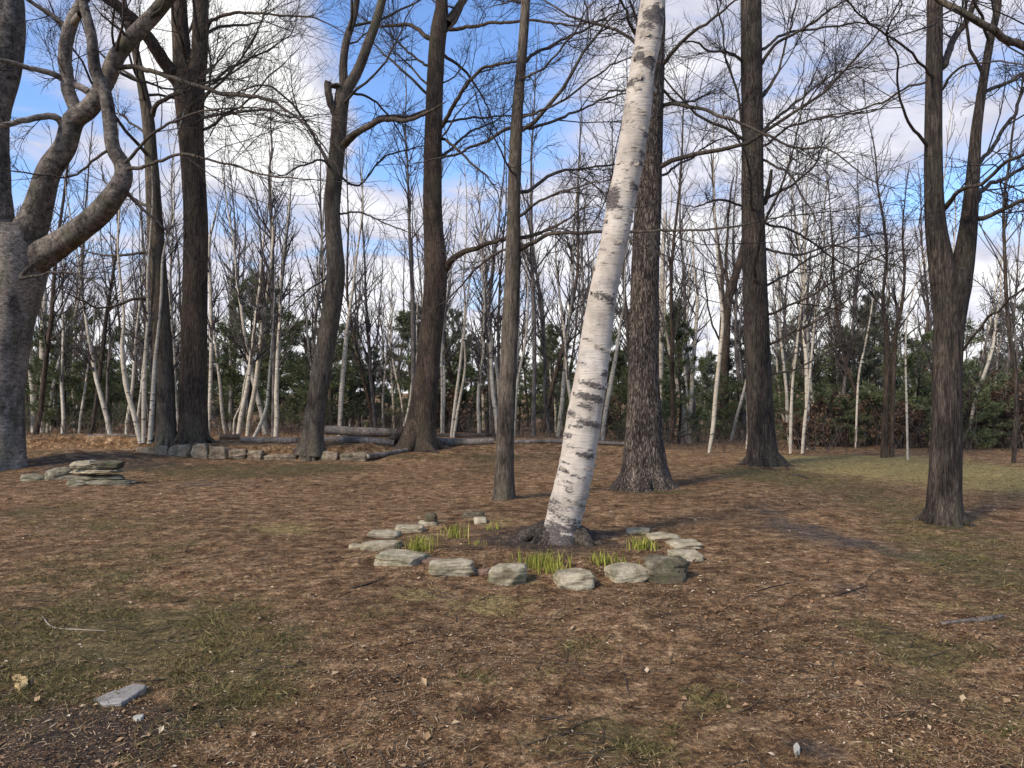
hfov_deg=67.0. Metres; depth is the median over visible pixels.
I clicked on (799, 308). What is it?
birch sapling
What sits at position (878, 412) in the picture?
pine tree
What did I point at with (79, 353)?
bare sapling
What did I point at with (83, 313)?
bare sapling
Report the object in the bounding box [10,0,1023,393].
sky
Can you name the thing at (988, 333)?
birch sapling
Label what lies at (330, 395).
bare sapling
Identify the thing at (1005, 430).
pine tree
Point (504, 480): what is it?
bare tree
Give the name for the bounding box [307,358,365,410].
pine tree
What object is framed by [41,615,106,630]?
fallen stick
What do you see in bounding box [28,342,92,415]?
pine tree
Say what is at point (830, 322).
birch sapling
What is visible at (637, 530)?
edging stone
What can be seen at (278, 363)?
birch sapling
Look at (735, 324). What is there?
bare sapling
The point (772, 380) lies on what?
pine tree
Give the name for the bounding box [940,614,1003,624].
fallen stick
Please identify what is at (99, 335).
birch sapling
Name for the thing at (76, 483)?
stone slab
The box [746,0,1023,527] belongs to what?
bare tree
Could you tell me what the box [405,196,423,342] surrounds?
bare sapling
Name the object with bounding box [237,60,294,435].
bare tree
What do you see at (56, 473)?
stone slab
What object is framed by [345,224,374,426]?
bare sapling
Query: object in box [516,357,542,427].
pine tree
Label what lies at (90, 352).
birch sapling
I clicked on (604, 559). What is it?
bulb shoots
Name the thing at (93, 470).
stone slab
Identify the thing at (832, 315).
bare sapling
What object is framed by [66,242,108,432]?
bare sapling
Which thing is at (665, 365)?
pine tree
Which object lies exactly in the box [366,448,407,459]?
fallen log
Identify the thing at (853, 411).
pine tree
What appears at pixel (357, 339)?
bare sapling
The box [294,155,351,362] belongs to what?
bare tree
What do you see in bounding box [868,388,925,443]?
pine tree
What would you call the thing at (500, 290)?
bare sapling
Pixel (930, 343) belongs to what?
bare sapling
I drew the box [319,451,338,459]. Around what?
wall stone
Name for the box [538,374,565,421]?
pine tree
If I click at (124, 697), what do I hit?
flat stone
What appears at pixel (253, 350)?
birch sapling
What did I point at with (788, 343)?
pine tree
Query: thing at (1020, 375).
pine tree
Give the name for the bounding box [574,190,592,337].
bare sapling
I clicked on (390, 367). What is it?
birch sapling
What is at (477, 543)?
bulb shoots
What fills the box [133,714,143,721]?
pebble
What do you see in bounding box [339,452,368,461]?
wall stone
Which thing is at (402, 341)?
bare sapling
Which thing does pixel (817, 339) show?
bare sapling
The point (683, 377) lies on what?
pine tree
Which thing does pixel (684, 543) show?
edging stone
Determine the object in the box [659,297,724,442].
pine tree
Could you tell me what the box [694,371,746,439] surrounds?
pine tree
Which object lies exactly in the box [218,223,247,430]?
birch sapling
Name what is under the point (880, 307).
bare sapling
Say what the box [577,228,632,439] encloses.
birch sapling
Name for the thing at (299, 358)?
bare sapling
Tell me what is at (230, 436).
fallen log
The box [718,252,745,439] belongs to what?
bare sapling
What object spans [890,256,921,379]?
bare sapling
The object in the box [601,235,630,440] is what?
birch tree
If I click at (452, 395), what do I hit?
russet shrub
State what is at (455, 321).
pine tree
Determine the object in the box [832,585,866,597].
fallen stick
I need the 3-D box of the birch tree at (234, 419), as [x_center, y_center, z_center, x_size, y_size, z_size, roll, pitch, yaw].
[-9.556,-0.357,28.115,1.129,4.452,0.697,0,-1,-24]
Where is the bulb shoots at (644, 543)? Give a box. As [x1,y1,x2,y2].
[626,534,659,550]
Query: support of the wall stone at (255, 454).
on the ground at (874, 555)
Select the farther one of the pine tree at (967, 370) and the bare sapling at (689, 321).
the pine tree at (967, 370)
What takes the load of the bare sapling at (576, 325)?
on the ground at (874, 555)
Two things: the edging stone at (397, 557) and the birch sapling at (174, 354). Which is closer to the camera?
the edging stone at (397, 557)
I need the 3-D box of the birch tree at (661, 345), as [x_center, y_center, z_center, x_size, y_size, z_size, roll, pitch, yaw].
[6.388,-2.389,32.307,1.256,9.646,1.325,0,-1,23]
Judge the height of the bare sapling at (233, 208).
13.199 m
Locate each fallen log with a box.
[87,434,147,437]
[219,434,240,439]
[240,437,298,443]
[324,436,393,445]
[325,425,396,436]
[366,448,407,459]
[436,433,495,437]
[437,437,493,445]
[514,439,623,444]
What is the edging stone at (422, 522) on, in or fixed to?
on the ground at (874, 555)
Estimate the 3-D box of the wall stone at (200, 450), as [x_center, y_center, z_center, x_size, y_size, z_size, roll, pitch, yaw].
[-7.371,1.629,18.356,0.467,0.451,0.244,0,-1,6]
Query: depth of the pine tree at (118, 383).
45.53 m
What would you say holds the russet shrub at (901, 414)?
on the ground at (874, 555)
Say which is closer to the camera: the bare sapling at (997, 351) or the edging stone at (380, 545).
the edging stone at (380, 545)
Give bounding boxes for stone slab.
[20,473,44,480]
[44,467,72,480]
[61,474,96,480]
[66,479,88,486]
[69,460,95,468]
[69,467,124,473]
[85,479,135,485]
[89,460,125,468]
[93,474,124,479]
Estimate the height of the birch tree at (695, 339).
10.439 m
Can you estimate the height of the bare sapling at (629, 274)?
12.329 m
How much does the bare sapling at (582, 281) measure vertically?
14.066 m
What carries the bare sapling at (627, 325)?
on the ground at (874, 555)
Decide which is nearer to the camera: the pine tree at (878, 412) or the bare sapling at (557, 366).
the pine tree at (878, 412)
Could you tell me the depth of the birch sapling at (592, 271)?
32.87 m
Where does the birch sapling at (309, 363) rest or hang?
on the ground at (874, 555)
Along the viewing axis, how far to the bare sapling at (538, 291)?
48.60 m
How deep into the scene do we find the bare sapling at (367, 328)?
27.74 m
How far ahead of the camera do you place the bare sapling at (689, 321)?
32.17 m
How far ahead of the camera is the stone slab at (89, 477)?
13.29 m
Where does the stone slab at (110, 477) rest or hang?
on the stone slab at (121, 482)
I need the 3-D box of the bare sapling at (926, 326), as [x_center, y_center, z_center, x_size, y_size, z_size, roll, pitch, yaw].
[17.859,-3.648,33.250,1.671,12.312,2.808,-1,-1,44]
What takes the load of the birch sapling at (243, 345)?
on the ground at (874, 555)
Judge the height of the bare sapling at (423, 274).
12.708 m
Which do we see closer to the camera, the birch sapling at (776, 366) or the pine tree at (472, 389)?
the birch sapling at (776, 366)
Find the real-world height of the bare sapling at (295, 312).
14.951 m
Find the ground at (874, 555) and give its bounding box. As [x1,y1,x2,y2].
[0,393,1023,767]
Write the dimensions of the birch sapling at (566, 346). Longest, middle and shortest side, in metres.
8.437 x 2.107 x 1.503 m
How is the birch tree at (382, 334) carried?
on the ground at (874, 555)
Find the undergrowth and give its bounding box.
[25,393,1023,452]
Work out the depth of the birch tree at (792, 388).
20.93 m
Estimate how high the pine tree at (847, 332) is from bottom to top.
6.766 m
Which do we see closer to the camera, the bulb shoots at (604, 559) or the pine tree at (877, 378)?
the bulb shoots at (604, 559)
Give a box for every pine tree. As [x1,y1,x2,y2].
[25,304,128,431]
[25,382,37,430]
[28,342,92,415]
[47,354,139,432]
[50,334,97,429]
[54,363,137,428]
[80,324,179,424]
[91,361,149,421]
[99,353,121,414]
[115,338,179,416]
[207,267,299,430]
[207,342,233,424]
[208,344,279,423]
[212,370,244,423]
[220,307,336,425]
[253,380,287,421]
[267,351,339,430]
[279,330,358,421]
[279,378,292,427]
[284,317,381,426]
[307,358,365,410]
[333,353,370,425]
[343,361,381,426]
[356,345,396,423]
[363,353,410,424]
[364,302,449,426]
[381,374,407,426]
[383,334,476,429]
[437,372,476,431]
[440,307,472,382]
[451,334,486,423]
[462,362,481,425]
[466,343,497,429]
[480,380,519,424]
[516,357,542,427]
[517,367,542,422]
[525,323,575,431]
[527,339,573,429]
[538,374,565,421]
[577,328,627,435]
[605,348,627,438]
[609,356,627,426]
[621,357,678,428]
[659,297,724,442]
[663,333,699,433]
[668,348,704,422]
[692,350,732,424]
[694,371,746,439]
[695,354,714,432]
[700,320,746,437]
[712,369,745,424]
[744,348,781,419]
[771,346,804,424]
[772,301,857,421]
[772,362,819,440]
[780,382,855,445]
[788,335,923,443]
[815,362,851,412]
[822,398,871,446]
[824,305,900,414]
[838,365,902,442]
[848,290,903,444]
[848,397,882,442]
[859,331,967,445]
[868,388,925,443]
[881,365,907,408]
[901,402,930,441]
[902,362,931,424]
[912,329,932,422]
[926,358,985,399]
[963,297,1023,429]
[964,372,1010,395]
[970,348,1010,386]
[976,408,1020,447]
[1005,358,1023,424]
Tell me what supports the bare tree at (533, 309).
on the ground at (874, 555)
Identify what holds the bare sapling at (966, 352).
on the ground at (874, 555)
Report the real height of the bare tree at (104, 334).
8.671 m
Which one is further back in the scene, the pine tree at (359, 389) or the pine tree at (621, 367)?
the pine tree at (359, 389)
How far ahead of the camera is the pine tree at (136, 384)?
46.95 m
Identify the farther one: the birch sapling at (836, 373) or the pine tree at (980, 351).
the pine tree at (980, 351)
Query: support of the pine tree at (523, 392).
on the ground at (874, 555)
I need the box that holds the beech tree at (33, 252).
[0,0,396,470]
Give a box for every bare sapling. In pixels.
[12,183,30,429]
[20,46,95,433]
[33,289,56,400]
[40,118,117,400]
[59,249,105,423]
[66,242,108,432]
[66,306,89,424]
[84,230,130,433]
[102,189,142,426]
[114,219,147,426]
[114,237,151,433]
[119,286,139,383]
[124,213,149,398]
[126,258,145,330]
[127,264,149,424]
[128,156,178,432]
[164,183,182,355]
[172,258,179,345]
[208,200,256,430]
[208,312,221,427]
[215,143,256,410]
[237,152,280,428]
[239,320,268,430]
[249,149,309,427]
[281,241,305,375]
[294,279,311,375]
[303,116,347,425]
[315,129,373,427]
[343,147,394,427]
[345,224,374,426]
[345,242,373,425]
[361,238,389,383]
[385,228,418,425]
[396,67,460,431]
[397,269,422,376]
[402,298,409,375]
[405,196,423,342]
[413,173,462,382]
[445,219,454,336]
[465,150,529,432]
[519,168,558,433]
[519,240,531,425]
[522,194,568,387]
[534,250,558,385]
[540,90,600,432]
[557,235,586,418]
[563,162,598,336]
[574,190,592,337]
[582,118,661,358]
[591,137,631,362]
[626,248,631,304]
[659,57,698,443]
[663,126,707,441]
[667,232,689,377]
[695,307,715,421]
[712,154,746,438]
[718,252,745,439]
[720,235,745,398]
[766,255,794,369]
[768,183,800,421]
[769,249,795,392]
[771,294,786,379]
[790,244,829,382]
[807,155,872,445]
[809,282,825,375]
[814,163,880,445]
[824,202,853,413]
[824,232,853,414]
[875,259,904,377]
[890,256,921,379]
[896,277,906,378]
[905,214,932,372]
[908,161,932,396]
[914,190,979,444]
[965,313,977,383]
[978,209,1023,440]
[984,232,1023,392]
[986,308,1005,384]
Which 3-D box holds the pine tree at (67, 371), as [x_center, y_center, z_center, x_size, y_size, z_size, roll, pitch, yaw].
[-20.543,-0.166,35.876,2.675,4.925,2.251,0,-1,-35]
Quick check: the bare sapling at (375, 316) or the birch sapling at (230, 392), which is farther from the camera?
the bare sapling at (375, 316)
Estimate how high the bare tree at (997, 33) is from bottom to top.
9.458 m
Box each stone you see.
[93,684,145,706]
[135,447,153,453]
[154,445,168,454]
[167,444,192,456]
[190,443,209,458]
[209,446,230,459]
[228,449,247,459]
[247,450,263,459]
[264,454,296,460]
[299,455,319,460]
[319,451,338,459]
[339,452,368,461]
[349,543,360,547]
[360,540,403,550]
[366,529,401,538]
[373,549,430,566]
[395,524,425,532]
[418,520,438,525]
[420,557,440,564]
[424,513,437,521]
[428,558,475,576]
[462,511,484,518]
[473,517,486,523]
[474,568,489,574]
[487,563,526,585]
[553,568,595,590]
[604,562,648,582]
[626,527,649,533]
[643,554,689,583]
[646,532,680,539]
[665,539,702,548]
[667,549,703,561]
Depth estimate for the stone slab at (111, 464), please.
13.32 m
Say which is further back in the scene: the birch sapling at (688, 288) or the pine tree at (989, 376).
the pine tree at (989, 376)
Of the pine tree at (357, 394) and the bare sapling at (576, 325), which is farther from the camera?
the bare sapling at (576, 325)
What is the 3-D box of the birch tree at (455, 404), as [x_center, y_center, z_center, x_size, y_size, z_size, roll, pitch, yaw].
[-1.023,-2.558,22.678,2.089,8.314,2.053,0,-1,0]
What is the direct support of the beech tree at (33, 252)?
on the ground at (874, 555)
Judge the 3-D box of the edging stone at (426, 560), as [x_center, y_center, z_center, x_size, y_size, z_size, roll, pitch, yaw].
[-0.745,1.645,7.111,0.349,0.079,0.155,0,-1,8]
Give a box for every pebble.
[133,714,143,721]
[793,742,799,756]
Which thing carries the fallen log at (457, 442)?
on the ground at (874, 555)
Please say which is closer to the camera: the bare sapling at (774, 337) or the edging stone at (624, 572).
the edging stone at (624, 572)
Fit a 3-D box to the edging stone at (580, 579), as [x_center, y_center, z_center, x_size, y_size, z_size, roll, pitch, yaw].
[0.510,1.629,6.416,0.345,0.174,0.318,0,-1,0]
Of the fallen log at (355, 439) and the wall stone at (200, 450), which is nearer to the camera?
the wall stone at (200, 450)
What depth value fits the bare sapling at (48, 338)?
27.78 m
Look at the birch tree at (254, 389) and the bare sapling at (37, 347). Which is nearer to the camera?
the birch tree at (254, 389)
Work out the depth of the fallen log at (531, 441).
20.56 m
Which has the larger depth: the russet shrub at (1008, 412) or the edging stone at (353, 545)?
the russet shrub at (1008, 412)
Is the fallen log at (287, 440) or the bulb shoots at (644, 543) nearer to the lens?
the bulb shoots at (644, 543)
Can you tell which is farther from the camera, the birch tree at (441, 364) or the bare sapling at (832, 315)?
the bare sapling at (832, 315)
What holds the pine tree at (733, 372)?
on the ground at (874, 555)
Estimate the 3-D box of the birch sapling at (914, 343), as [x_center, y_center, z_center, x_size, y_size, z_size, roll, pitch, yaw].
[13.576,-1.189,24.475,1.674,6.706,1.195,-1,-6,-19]
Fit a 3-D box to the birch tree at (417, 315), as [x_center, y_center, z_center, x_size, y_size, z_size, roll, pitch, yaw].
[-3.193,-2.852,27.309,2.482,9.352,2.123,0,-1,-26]
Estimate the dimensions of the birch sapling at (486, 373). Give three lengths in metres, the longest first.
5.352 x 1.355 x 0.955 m
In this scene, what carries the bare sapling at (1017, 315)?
on the ground at (874, 555)
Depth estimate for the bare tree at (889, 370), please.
18.87 m
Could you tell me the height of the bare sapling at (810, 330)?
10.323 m
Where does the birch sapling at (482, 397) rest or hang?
on the ground at (874, 555)
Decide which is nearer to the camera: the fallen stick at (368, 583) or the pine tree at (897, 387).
the fallen stick at (368, 583)
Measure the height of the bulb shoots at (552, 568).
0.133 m
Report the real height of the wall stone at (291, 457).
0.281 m
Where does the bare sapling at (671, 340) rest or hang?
on the ground at (874, 555)
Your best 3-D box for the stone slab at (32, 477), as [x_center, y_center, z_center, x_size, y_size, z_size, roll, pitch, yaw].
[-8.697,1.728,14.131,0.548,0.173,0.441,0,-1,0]
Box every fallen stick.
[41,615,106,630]
[352,577,385,588]
[756,581,797,591]
[789,473,808,478]
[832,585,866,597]
[934,560,976,567]
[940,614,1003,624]
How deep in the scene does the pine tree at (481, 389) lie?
33.32 m
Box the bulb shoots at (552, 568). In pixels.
[537,558,567,574]
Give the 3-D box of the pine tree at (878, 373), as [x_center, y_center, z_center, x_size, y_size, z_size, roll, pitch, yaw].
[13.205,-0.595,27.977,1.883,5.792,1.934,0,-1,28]
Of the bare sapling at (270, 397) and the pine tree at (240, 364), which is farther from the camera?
the pine tree at (240, 364)
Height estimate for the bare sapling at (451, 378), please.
13.992 m
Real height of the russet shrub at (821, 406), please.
2.227 m
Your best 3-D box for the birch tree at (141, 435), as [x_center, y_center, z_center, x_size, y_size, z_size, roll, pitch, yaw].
[-9.017,-3.211,18.840,2.929,9.302,1.547,0,-1,13]
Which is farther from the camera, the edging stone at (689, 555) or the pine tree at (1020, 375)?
the pine tree at (1020, 375)
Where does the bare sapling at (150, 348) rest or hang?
on the ground at (874, 555)
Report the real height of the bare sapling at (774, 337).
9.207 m
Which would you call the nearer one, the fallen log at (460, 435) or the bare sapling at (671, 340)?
the fallen log at (460, 435)
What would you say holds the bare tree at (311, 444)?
on the ground at (874, 555)
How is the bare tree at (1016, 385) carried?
on the ground at (874, 555)
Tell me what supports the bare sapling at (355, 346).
on the ground at (874, 555)
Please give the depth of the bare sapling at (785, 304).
45.10 m
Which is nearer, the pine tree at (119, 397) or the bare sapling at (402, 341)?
the pine tree at (119, 397)
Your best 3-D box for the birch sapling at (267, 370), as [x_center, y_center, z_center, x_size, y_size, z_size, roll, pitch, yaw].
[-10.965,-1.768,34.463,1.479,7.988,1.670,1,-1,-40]
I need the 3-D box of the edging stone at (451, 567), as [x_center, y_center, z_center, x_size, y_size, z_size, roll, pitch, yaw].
[-0.522,1.623,6.787,0.411,0.152,0.338,0,-1,0]
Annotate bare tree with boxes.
[27,0,268,446]
[71,0,377,447]
[88,209,138,434]
[177,0,465,460]
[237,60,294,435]
[333,0,637,452]
[381,43,423,393]
[406,0,952,500]
[470,95,535,432]
[497,26,586,435]
[500,0,923,492]
[596,0,957,467]
[670,137,779,438]
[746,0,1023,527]
[841,81,932,457]
[877,0,1023,57]
[943,51,1023,462]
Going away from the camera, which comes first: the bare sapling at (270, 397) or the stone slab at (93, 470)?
the stone slab at (93, 470)
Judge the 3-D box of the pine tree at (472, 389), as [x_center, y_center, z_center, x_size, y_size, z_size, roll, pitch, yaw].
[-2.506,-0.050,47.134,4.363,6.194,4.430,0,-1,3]
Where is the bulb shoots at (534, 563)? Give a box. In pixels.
[506,545,571,574]
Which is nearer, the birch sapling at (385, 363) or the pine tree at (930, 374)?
the birch sapling at (385, 363)
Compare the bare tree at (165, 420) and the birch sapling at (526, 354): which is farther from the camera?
the birch sapling at (526, 354)
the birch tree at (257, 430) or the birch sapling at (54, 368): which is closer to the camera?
the birch tree at (257, 430)
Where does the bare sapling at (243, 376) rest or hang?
on the ground at (874, 555)
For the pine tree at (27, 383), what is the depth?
33.15 m
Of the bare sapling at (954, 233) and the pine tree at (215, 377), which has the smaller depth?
the bare sapling at (954, 233)
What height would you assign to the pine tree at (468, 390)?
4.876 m
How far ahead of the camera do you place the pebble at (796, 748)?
3.39 m
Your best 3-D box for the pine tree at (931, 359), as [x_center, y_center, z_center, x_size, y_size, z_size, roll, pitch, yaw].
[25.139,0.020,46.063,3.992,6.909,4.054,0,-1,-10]
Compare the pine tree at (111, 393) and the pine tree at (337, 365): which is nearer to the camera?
the pine tree at (111, 393)
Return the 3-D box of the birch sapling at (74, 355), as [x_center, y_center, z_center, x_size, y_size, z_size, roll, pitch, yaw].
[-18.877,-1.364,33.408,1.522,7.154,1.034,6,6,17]
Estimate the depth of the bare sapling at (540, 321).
46.06 m
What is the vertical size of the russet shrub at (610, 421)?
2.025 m
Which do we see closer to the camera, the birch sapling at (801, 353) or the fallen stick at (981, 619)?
the fallen stick at (981, 619)
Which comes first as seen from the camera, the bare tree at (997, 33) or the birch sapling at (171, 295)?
the bare tree at (997, 33)
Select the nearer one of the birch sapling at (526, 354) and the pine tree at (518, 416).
the birch sapling at (526, 354)
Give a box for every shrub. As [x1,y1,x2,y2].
[408,372,487,432]
[565,395,622,433]
[775,406,833,449]
[782,385,869,445]
[862,394,930,448]
[913,360,1013,449]
[921,380,1013,444]
[924,356,1021,446]
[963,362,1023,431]
[963,375,1023,448]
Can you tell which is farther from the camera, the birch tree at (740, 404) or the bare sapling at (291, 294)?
the bare sapling at (291, 294)
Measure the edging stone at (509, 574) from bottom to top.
0.195 m
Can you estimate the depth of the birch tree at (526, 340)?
24.99 m
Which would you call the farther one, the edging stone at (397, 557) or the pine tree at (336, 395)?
the pine tree at (336, 395)
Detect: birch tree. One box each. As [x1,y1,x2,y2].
[28,187,101,432]
[77,85,195,443]
[208,192,234,433]
[233,322,259,433]
[245,152,291,435]
[250,235,289,436]
[337,145,387,435]
[367,255,398,427]
[387,191,458,425]
[440,176,484,432]
[445,161,506,437]
[501,218,560,436]
[505,0,664,546]
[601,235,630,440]
[659,180,719,442]
[659,213,677,423]
[678,92,737,452]
[730,359,745,440]
[767,80,832,452]
[801,111,856,453]
[845,208,890,448]
[903,47,977,459]
[965,240,1013,447]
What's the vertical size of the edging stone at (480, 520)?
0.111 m
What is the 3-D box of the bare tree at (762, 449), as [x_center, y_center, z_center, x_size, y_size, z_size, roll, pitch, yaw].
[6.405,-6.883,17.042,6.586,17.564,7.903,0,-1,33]
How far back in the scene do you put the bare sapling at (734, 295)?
49.50 m
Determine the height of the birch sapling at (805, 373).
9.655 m
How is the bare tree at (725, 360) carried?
on the ground at (874, 555)
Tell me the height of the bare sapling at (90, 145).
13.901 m
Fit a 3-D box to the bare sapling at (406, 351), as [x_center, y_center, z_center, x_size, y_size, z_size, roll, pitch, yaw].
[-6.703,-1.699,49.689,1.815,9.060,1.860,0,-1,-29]
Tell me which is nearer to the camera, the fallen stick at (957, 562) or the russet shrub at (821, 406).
the fallen stick at (957, 562)
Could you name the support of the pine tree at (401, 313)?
on the ground at (874, 555)
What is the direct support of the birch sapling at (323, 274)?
on the ground at (874, 555)
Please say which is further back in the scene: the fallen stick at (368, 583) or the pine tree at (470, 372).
the pine tree at (470, 372)
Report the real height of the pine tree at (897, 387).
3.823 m
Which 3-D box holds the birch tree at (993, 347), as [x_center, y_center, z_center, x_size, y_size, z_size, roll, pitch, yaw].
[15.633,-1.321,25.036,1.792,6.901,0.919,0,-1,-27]
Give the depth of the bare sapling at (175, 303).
60.29 m
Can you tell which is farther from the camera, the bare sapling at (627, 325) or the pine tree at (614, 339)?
the pine tree at (614, 339)
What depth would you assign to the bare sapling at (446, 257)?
45.19 m
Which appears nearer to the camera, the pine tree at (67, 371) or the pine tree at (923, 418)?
the pine tree at (923, 418)
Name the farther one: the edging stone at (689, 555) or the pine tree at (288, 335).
the pine tree at (288, 335)
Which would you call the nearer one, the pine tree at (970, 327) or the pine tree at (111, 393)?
the pine tree at (111, 393)
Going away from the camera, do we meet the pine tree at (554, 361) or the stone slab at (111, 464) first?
the stone slab at (111, 464)
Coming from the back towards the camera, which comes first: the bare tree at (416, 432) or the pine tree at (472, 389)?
the pine tree at (472, 389)
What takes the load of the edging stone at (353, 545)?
on the ground at (874, 555)
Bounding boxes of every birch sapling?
[37,294,83,430]
[40,221,75,433]
[52,169,112,433]
[56,272,84,430]
[91,291,108,429]
[121,213,151,433]
[125,230,151,358]
[134,159,208,368]
[143,215,181,431]
[175,303,180,378]
[206,152,266,434]
[208,237,232,433]
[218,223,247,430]
[236,160,288,434]
[247,161,320,436]
[248,257,283,428]
[254,253,295,419]
[290,247,314,372]
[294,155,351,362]
[307,221,351,377]
[371,287,399,427]
[373,276,405,422]
[377,258,408,428]
[440,177,473,432]
[453,162,500,432]
[462,314,497,409]
[465,209,495,428]
[465,219,502,432]
[467,196,503,400]
[501,204,538,378]
[535,190,580,401]
[539,149,588,436]
[542,285,557,431]
[569,217,602,369]
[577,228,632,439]
[675,231,707,442]
[724,193,775,448]
[766,221,799,445]
[768,151,832,449]
[768,270,789,440]
[772,293,809,442]
[783,178,820,444]
[785,257,814,402]
[795,244,831,386]
[813,269,855,398]
[816,251,848,395]
[842,269,883,439]
[875,234,912,379]
[902,305,928,394]
[908,246,932,371]
[970,296,1004,386]
[972,221,1020,386]
[977,280,1012,388]
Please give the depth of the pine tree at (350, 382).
35.76 m
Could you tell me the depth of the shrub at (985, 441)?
24.10 m
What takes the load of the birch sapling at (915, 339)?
on the ground at (874, 555)
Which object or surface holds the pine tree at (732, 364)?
on the ground at (874, 555)
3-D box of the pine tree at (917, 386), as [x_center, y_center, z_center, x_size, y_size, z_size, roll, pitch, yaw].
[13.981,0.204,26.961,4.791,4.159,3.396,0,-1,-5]
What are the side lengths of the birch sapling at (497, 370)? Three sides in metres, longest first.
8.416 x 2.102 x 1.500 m
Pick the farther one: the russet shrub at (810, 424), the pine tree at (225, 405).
the pine tree at (225, 405)
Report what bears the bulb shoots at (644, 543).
on the ground at (874, 555)
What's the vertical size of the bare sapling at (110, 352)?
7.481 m
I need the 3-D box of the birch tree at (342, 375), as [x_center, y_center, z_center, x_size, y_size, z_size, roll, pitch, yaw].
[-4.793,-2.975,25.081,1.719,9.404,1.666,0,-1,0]
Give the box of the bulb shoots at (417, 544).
[398,530,442,552]
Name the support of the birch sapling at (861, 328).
on the ground at (874, 555)
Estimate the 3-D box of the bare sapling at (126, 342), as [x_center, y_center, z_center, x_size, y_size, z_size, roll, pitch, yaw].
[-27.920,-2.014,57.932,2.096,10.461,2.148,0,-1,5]
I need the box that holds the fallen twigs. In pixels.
[0,449,1023,767]
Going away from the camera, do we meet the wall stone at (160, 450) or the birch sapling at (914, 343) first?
the wall stone at (160, 450)
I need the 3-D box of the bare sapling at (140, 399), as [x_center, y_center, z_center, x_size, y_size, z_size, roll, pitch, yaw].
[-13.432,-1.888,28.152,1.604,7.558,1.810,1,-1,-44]
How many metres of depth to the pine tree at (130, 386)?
56.66 m
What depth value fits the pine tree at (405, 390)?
50.86 m
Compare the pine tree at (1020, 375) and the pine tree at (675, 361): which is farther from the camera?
the pine tree at (675, 361)
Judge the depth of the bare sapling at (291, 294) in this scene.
48.97 m
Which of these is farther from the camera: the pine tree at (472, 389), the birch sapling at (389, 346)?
the pine tree at (472, 389)
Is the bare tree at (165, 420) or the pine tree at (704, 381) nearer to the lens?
the bare tree at (165, 420)
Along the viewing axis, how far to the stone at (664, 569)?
6.50 m
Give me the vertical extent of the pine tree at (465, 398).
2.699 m
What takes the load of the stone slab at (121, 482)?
on the ground at (874, 555)
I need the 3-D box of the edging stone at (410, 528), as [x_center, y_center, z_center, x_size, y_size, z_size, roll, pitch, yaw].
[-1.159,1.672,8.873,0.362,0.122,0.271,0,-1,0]
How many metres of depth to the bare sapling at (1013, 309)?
29.90 m
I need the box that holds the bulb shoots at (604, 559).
[586,549,639,566]
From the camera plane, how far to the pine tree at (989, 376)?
40.51 m
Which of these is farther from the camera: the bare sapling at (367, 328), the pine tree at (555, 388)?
the pine tree at (555, 388)
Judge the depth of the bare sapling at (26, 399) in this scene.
37.72 m
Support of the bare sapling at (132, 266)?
on the ground at (874, 555)
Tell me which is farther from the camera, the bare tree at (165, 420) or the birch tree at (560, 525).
the bare tree at (165, 420)
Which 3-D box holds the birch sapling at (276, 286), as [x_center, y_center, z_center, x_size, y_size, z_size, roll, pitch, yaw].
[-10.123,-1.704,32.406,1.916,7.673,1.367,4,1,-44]
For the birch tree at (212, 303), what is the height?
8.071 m
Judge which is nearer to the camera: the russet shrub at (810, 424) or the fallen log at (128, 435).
the fallen log at (128, 435)
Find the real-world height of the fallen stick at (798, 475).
0.054 m
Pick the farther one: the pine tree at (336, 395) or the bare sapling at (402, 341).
the bare sapling at (402, 341)
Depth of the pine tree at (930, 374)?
42.07 m
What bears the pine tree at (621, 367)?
on the ground at (874, 555)
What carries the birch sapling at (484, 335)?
on the ground at (874, 555)
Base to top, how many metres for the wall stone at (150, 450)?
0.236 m
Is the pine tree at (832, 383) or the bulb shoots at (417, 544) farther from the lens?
the pine tree at (832, 383)
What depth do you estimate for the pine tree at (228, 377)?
30.58 m
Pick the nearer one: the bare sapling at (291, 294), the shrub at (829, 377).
the shrub at (829, 377)
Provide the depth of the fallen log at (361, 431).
21.23 m
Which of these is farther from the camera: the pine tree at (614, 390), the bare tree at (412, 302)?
the pine tree at (614, 390)
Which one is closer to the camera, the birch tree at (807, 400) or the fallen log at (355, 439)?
the fallen log at (355, 439)
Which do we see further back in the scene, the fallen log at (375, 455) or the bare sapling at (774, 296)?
the bare sapling at (774, 296)
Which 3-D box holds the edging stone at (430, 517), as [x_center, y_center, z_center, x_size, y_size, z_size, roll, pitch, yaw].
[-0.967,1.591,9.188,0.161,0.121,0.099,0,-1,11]
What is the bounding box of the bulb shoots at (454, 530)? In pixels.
[440,522,468,538]
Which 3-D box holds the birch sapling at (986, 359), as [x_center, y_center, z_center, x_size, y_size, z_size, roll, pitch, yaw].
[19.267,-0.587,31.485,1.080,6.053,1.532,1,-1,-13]
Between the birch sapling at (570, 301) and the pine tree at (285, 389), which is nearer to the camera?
the birch sapling at (570, 301)
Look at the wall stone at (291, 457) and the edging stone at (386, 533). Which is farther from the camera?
the wall stone at (291, 457)
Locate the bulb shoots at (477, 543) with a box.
[468,539,486,544]

